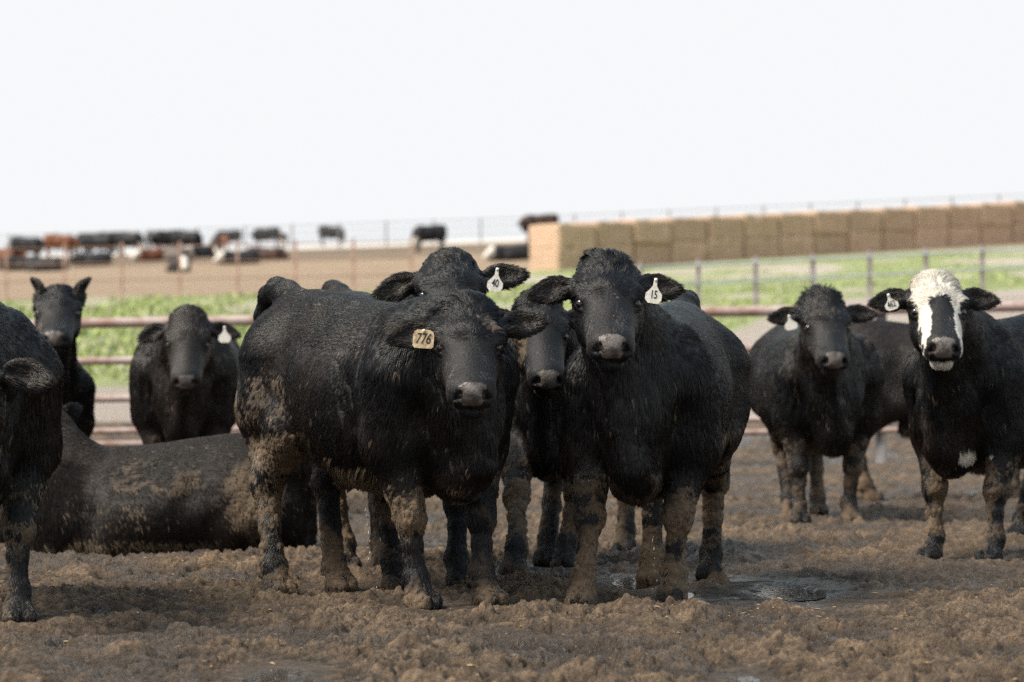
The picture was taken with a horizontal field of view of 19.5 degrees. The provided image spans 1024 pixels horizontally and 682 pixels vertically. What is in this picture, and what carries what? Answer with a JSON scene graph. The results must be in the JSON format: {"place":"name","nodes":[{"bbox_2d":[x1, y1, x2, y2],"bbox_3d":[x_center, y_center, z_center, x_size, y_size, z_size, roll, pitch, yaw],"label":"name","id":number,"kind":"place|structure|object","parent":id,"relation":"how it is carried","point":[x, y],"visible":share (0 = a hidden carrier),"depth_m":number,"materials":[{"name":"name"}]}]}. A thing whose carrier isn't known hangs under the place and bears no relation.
{"place":"outdoors","nodes":[
{"label":"outdoors","id":0,"kind":"place"},
{"bbox_2d":[0,239,1023,681],"bbox_3d":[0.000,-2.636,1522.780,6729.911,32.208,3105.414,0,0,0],"label":"ground","id":1,"kind":"structure","parent":0,"point":[122,617],"depth_m":11.99,"materials":[{"name":"soil"}]},
{"bbox_2d":[0,250,27,260],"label":"steer","id":2,"kind":"object","parent":1,"relation":"on","point":[19,254],"visible":0.3,"depth_m":180.48},
{"bbox_2d":[0,256,40,270],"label":"steer","id":3,"kind":"object","parent":1,"relation":"on","point":[16,260],"visible":0.54,"depth_m":149.44},
{"bbox_2d":[10,236,46,256],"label":"steer","id":4,"kind":"object","parent":1,"relation":"on","point":[25,242],"visible":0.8,"depth_m":174.77},
{"bbox_2d":[0,301,65,622],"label":"beef steer","id":5,"kind":"object","parent":1,"relation":"on","point":[32,375],"visible":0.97,"depth_m":11.10,"materials":[{"name":"black"}]},
{"bbox_2d":[24,256,68,270],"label":"steer","id":6,"kind":"object","parent":1,"relation":"on","point":[40,260],"visible":0.88,"depth_m":144.47},
{"bbox_2d":[43,234,79,258],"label":"steer","id":7,"kind":"object","parent":1,"relation":"on","point":[53,240],"visible":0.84,"depth_m":180.51},
{"bbox_2d":[29,276,95,437],"bbox_3d":[-3.085,0.373,19.903,0.596,1.545,2.148,0,0,-14],"label":"beef steer","id":8,"kind":"object","parent":1,"relation":"on","point":[57,309],"visible":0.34,"depth_m":19.18,"materials":[{"name":"black"}]},
{"bbox_2d":[76,233,92,252],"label":"steer","id":9,"kind":"object","parent":1,"relation":"on","point":[80,237],"visible":0.43,"depth_m":183.25},
{"bbox_2d":[68,252,111,265],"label":"steer","id":10,"kind":"object","parent":1,"relation":"on","point":[101,257],"visible":0.88,"depth_m":155.53},
{"bbox_2d":[85,233,116,258],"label":"steer","id":11,"kind":"object","parent":1,"relation":"on","point":[98,240],"visible":0.8,"depth_m":176.25},
{"bbox_2d":[95,231,120,253],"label":"steer","id":12,"kind":"object","parent":1,"relation":"on","point":[114,234],"visible":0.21,"depth_m":188.10},
{"bbox_2d":[116,231,145,256],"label":"steer","id":13,"kind":"object","parent":1,"relation":"on","point":[131,238],"visible":0.77,"depth_m":181.22},
{"bbox_2d":[131,248,164,260],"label":"steer","id":14,"kind":"object","parent":1,"relation":"on","point":[144,254],"visible":0.98,"depth_m":165.64},
{"bbox_2d":[145,231,153,248],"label":"steer","id":15,"kind":"object","parent":1,"relation":"on","point":[147,234],"visible":0.17,"depth_m":210.69},
{"bbox_2d":[0,402,317,556],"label":"beef steer","id":16,"kind":"object","parent":1,"relation":"on","point":[190,495],"visible":0.59,"depth_m":15.10,"materials":[{"name":"black"}]},
{"bbox_2d":[149,230,182,247],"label":"steer","id":17,"kind":"object","parent":1,"relation":"on","point":[159,238],"visible":0.53,"depth_m":182.39},
{"bbox_2d":[162,247,194,259],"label":"steer","id":18,"kind":"object","parent":1,"relation":"on","point":[171,252],"visible":0.67,"depth_m":165.74},
{"bbox_2d":[165,255,193,271],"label":"steer","id":19,"kind":"object","parent":1,"relation":"on","point":[174,267],"visible":0.75,"depth_m":128.03},
{"bbox_2d":[129,304,242,444],"bbox_3d":[-2.110,0.465,19.336,0.768,1.355,2.272,0,0,-2],"label":"beef steer","id":20,"kind":"object","parent":1,"relation":"on","point":[183,373],"visible":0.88,"depth_m":18.83,"materials":[{"name":"black"}]},
{"bbox_2d":[171,230,202,247],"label":"steer","id":21,"kind":"object","parent":1,"relation":"on","point":[189,237],"visible":0.74,"depth_m":178.00},
{"bbox_2d":[188,246,216,256],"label":"steer","id":22,"kind":"object","parent":1,"relation":"on","point":[202,251],"visible":0.42,"depth_m":171.44},
{"bbox_2d":[0,237,412,300],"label":"pipe fence","id":23,"kind":"object","parent":1,"relation":"on","point":[237,260],"visible":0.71,"depth_m":79.95,"materials":[{"name":"metal"}]},
{"bbox_2d":[210,237,222,258],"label":"steer","id":24,"kind":"object","parent":1,"relation":"on","point":[216,250],"visible":0.89,"depth_m":163.95},
{"bbox_2d":[220,235,228,249],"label":"steer","id":25,"kind":"object","parent":1,"relation":"on","point":[224,238],"visible":0.66,"depth_m":209.03},
{"bbox_2d":[213,230,241,242],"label":"steer","id":26,"kind":"object","parent":1,"relation":"on","point":[230,235],"visible":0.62,"depth_m":259.53},
{"bbox_2d":[213,249,259,264],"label":"steer","id":27,"kind":"object","parent":1,"relation":"on","point":[247,254],"visible":0.83,"depth_m":145.78},
{"bbox_2d":[250,227,280,246],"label":"steer","id":28,"kind":"object","parent":1,"relation":"on","point":[258,235],"visible":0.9,"depth_m":259.50},
{"bbox_2d":[247,246,289,259],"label":"steer","id":29,"kind":"object","parent":1,"relation":"on","point":[277,253],"visible":0.59,"depth_m":153.22},
{"bbox_2d":[253,672,306,681],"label":"puddle","id":30,"kind":"object","parent":1,"relation":"on","point":[283,677],"visible":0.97,"depth_m":9.12,"materials":[{"name":"grey liquid"}]},
{"bbox_2d":[279,233,287,248],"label":"steer","id":31,"kind":"object","parent":1,"relation":"on","point":[283,236],"visible":0.75,"depth_m":202.50},
{"bbox_2d":[318,226,344,245],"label":"steer","id":32,"kind":"object","parent":1,"relation":"on","point":[323,235],"visible":0.85,"depth_m":249.05},
{"bbox_2d":[234,276,550,609],"bbox_3d":[-0.523,0.403,12.215,0.684,1.371,2.064,0,-1,-35],"label":"beef steer","id":33,"kind":"object","parent":1,"relation":"on","point":[405,408],"visible":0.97,"depth_m":11.88,"materials":[{"name":"black"}]},
{"bbox_2d":[322,246,530,589],"bbox_3d":[-0.544,0.353,13.445,0.700,1.492,2.177,0,0,-20],"label":"beef steer","id":34,"kind":"object","parent":1,"relation":"on","point":[446,270],"visible":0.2,"depth_m":12.77,"materials":[{"name":"black"}]},
{"bbox_2d":[412,224,446,251],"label":"steer","id":35,"kind":"object","parent":1,"relation":"on","point":[428,233],"visible":0.96,"depth_m":163.25},
{"bbox_2d":[482,244,530,260],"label":"steer","id":36,"kind":"object","parent":1,"relation":"on","point":[518,252],"visible":0.92,"depth_m":131.99},
{"bbox_2d":[0,253,1023,378],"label":"grass","id":37,"kind":"structure","parent":1,"relation":"on","point":[123,341],"depth_m":68.65,"materials":[{"name":"green plant"}]},
{"bbox_2d":[0,194,1023,256],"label":"pipe fence","id":38,"kind":"object","parent":1,"relation":"on","point":[386,222],"visible":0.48,"depth_m":190.00,"materials":[{"name":"metal"}]},
{"bbox_2d":[21,525,1016,681],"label":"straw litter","id":39,"kind":"object","parent":1,"relation":"on","point":[545,620],"visible":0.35,"depth_m":11.06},
{"bbox_2d":[30,301,1023,462],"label":"pipe fence","id":40,"kind":"object","parent":1,"relation":"on","point":[730,311],"visible":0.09,"depth_m":27.57,"materials":[{"name":"metal"}]},
{"bbox_2d":[517,213,558,242],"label":"steer","id":41,"kind":"object","parent":1,"relation":"on","point":[525,222],"visible":0.58,"depth_m":181.48},
{"bbox_2d":[529,247,589,270],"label":"straw bale","id":42,"kind":"object","parent":1,"relation":"on","point":[557,258],"visible":0.66,"depth_m":107.91},
{"bbox_2d":[529,223,596,248],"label":"straw bale","id":43,"kind":"object","parent":42,"relation":"on","point":[556,235],"visible":0.92,"depth_m":108.09},
{"bbox_2d":[498,287,636,575],"bbox_3d":[0.256,0.435,14.541,0.658,1.341,2.136,0,0,12],"label":"beef steer","id":44,"kind":"object","parent":1,"relation":"on","point":[542,358],"visible":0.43,"depth_m":13.94,"materials":[{"name":"black"}]},
{"bbox_2d":[597,246,633,263],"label":"straw bale","id":45,"kind":"object","parent":1,"relation":"on","point":[628,250],"visible":0.23,"depth_m":109.08},
{"bbox_2d":[569,221,633,246],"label":"straw bale","id":46,"kind":"object","parent":45,"relation":"on","point":[617,233],"visible":0.64,"depth_m":108.87},
{"bbox_2d":[612,578,648,588],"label":"puddle","id":47,"kind":"object","parent":1,"relation":"on","point":[628,583],"visible":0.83,"depth_m":13.04,"materials":[{"name":"grey liquid"}]},
{"bbox_2d":[523,246,750,604],"bbox_3d":[0.569,0.376,12.445,0.695,1.424,2.100,0,0,12],"label":"beef steer","id":48,"kind":"object","parent":1,"relation":"on","point":[656,403],"visible":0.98,"depth_m":11.93,"materials":[{"name":"black"}]},
{"bbox_2d":[633,244,670,265],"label":"straw bale","id":49,"kind":"object","parent":1,"relation":"on","point":[652,254],"visible":0.41,"depth_m":109.74},
{"bbox_2d":[607,219,671,243],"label":"straw bale","id":50,"kind":"object","parent":49,"relation":"on","point":[645,231],"visible":0.64,"depth_m":109.65},
{"bbox_2d":[670,241,707,263],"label":"straw bale","id":51,"kind":"object","parent":1,"relation":"on","point":[686,252],"visible":0.46,"depth_m":110.53},
{"bbox_2d":[647,218,706,242],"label":"straw bale","id":52,"kind":"object","parent":51,"relation":"on","point":[689,229],"visible":0.58,"depth_m":110.62},
{"bbox_2d":[688,591,693,597],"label":"puddle","id":53,"kind":"object","parent":1,"relation":"on","point":[690,594],"visible":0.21,"depth_m":12.47,"materials":[{"name":"grey liquid"}]},
{"bbox_2d":[705,239,742,261],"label":"straw bale","id":54,"kind":"object","parent":1,"relation":"on","point":[724,250],"visible":0.48,"depth_m":111.40},
{"bbox_2d":[687,216,743,240],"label":"straw bale","id":55,"kind":"object","parent":54,"relation":"on","point":[725,228],"visible":0.61,"depth_m":111.46},
{"bbox_2d":[731,676,760,681],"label":"puddle","id":56,"kind":"object","parent":1,"relation":"on","point":[744,679],"visible":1,"depth_m":9.10,"materials":[{"name":"grey liquid"}]},
{"bbox_2d":[743,238,779,259],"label":"straw bale","id":57,"kind":"object","parent":1,"relation":"on","point":[762,248],"visible":0.45,"depth_m":112.31},
{"bbox_2d":[719,214,778,238],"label":"straw bale","id":58,"kind":"object","parent":57,"relation":"on","point":[761,226],"visible":0.69,"depth_m":112.36},
{"bbox_2d":[751,585,825,600],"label":"puddle","id":59,"kind":"object","parent":1,"relation":"on","point":[790,593],"visible":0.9,"depth_m":12.52,"materials":[{"name":"grey liquid"}]},
{"bbox_2d":[779,236,814,257],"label":"straw bale","id":60,"kind":"object","parent":1,"relation":"on","point":[794,246],"visible":0.51,"depth_m":113.19},
{"bbox_2d":[762,213,813,236],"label":"straw bale","id":61,"kind":"object","parent":60,"relation":"on","point":[796,224],"visible":0.58,"depth_m":113.26},
{"bbox_2d":[748,283,885,523],"bbox_3d":[1.841,0.424,18.357,0.821,1.412,2.254,0,0,-6],"label":"beef steer","id":62,"kind":"object","parent":1,"relation":"on","point":[817,377],"visible":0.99,"depth_m":17.95,"materials":[{"name":"black"}]},
{"bbox_2d":[638,245,1023,305],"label":"pipe fence","id":63,"kind":"object","parent":1,"relation":"on","point":[869,256],"visible":0.66,"depth_m":60.91,"materials":[{"name":"grey metal"}]},
{"bbox_2d":[814,234,847,255],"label":"straw bale","id":64,"kind":"object","parent":1,"relation":"on","point":[829,244],"visible":0.41,"depth_m":114.12},
{"bbox_2d":[790,211,848,234],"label":"straw bale","id":65,"kind":"object","parent":64,"relation":"on","point":[831,222],"visible":0.61,"depth_m":114.11},
{"bbox_2d":[847,232,881,253],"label":"straw bale","id":66,"kind":"object","parent":1,"relation":"on","point":[862,242],"visible":0.39,"depth_m":114.96},
{"bbox_2d":[829,209,882,232],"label":"straw bale","id":67,"kind":"object","parent":66,"relation":"on","point":[860,221],"visible":0.62,"depth_m":115.02},
{"bbox_2d":[882,231,915,251],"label":"straw bale","id":68,"kind":"object","parent":1,"relation":"on","point":[897,241],"visible":0.49,"depth_m":115.89},
{"bbox_2d":[859,207,915,231],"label":"straw bale","id":69,"kind":"object","parent":68,"relation":"on","point":[899,219],"visible":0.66,"depth_m":115.90},
{"bbox_2d":[915,229,947,249],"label":"straw bale","id":70,"kind":"object","parent":1,"relation":"on","point":[932,238],"visible":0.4,"depth_m":116.70},
{"bbox_2d":[893,206,948,228],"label":"straw bale","id":71,"kind":"object","parent":70,"relation":"on","point":[930,217],"visible":0.56,"depth_m":116.72},
{"bbox_2d":[850,320,1021,500],"bbox_3d":[3.546,0.507,21.154,2.745,1.310,0.723,0,0,5],"label":"beef steer","id":72,"kind":"object","parent":1,"relation":"on","point":[894,346],"visible":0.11,"depth_m":20.97,"materials":[{"name":"black"}]},
{"bbox_2d":[866,269,1023,559],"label":"beef steer","id":73,"kind":"object","parent":1,"relation":"on","point":[962,379],"visible":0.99,"depth_m":14.43,"materials":[{"name":"black"}]},
{"bbox_2d":[948,227,979,247],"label":"straw bale","id":74,"kind":"object","parent":1,"relation":"on","point":[963,237],"visible":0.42,"depth_m":117.60},
{"bbox_2d":[935,204,980,227],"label":"straw bale","id":75,"kind":"object","parent":74,"relation":"on","point":[963,216],"visible":0.62,"depth_m":117.68},
{"bbox_2d":[980,225,1012,245],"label":"straw bale","id":76,"kind":"object","parent":1,"relation":"on","point":[995,235],"visible":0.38,"depth_m":118.51},
{"bbox_2d":[958,203,1012,226],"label":"straw bale","id":77,"kind":"object","parent":76,"relation":"on","point":[997,214],"visible":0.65,"depth_m":118.49},
{"bbox_2d":[1012,224,1023,243],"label":"straw bale","id":78,"kind":"object","parent":1,"relation":"on","point":[1017,233],"visible":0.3,"depth_m":119.09},
{"bbox_2d":[987,201,1023,223],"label":"straw bale","id":79,"kind":"object","parent":78,"relation":"on","point":[1017,212],"visible":0.41,"depth_m":119.15},
{"bbox_2d":[0,0,1023,255],"label":"sky","id":80,"kind":"structure","parent":0,"point":[116,115],"materials":[{"name":"white"}]}
]}

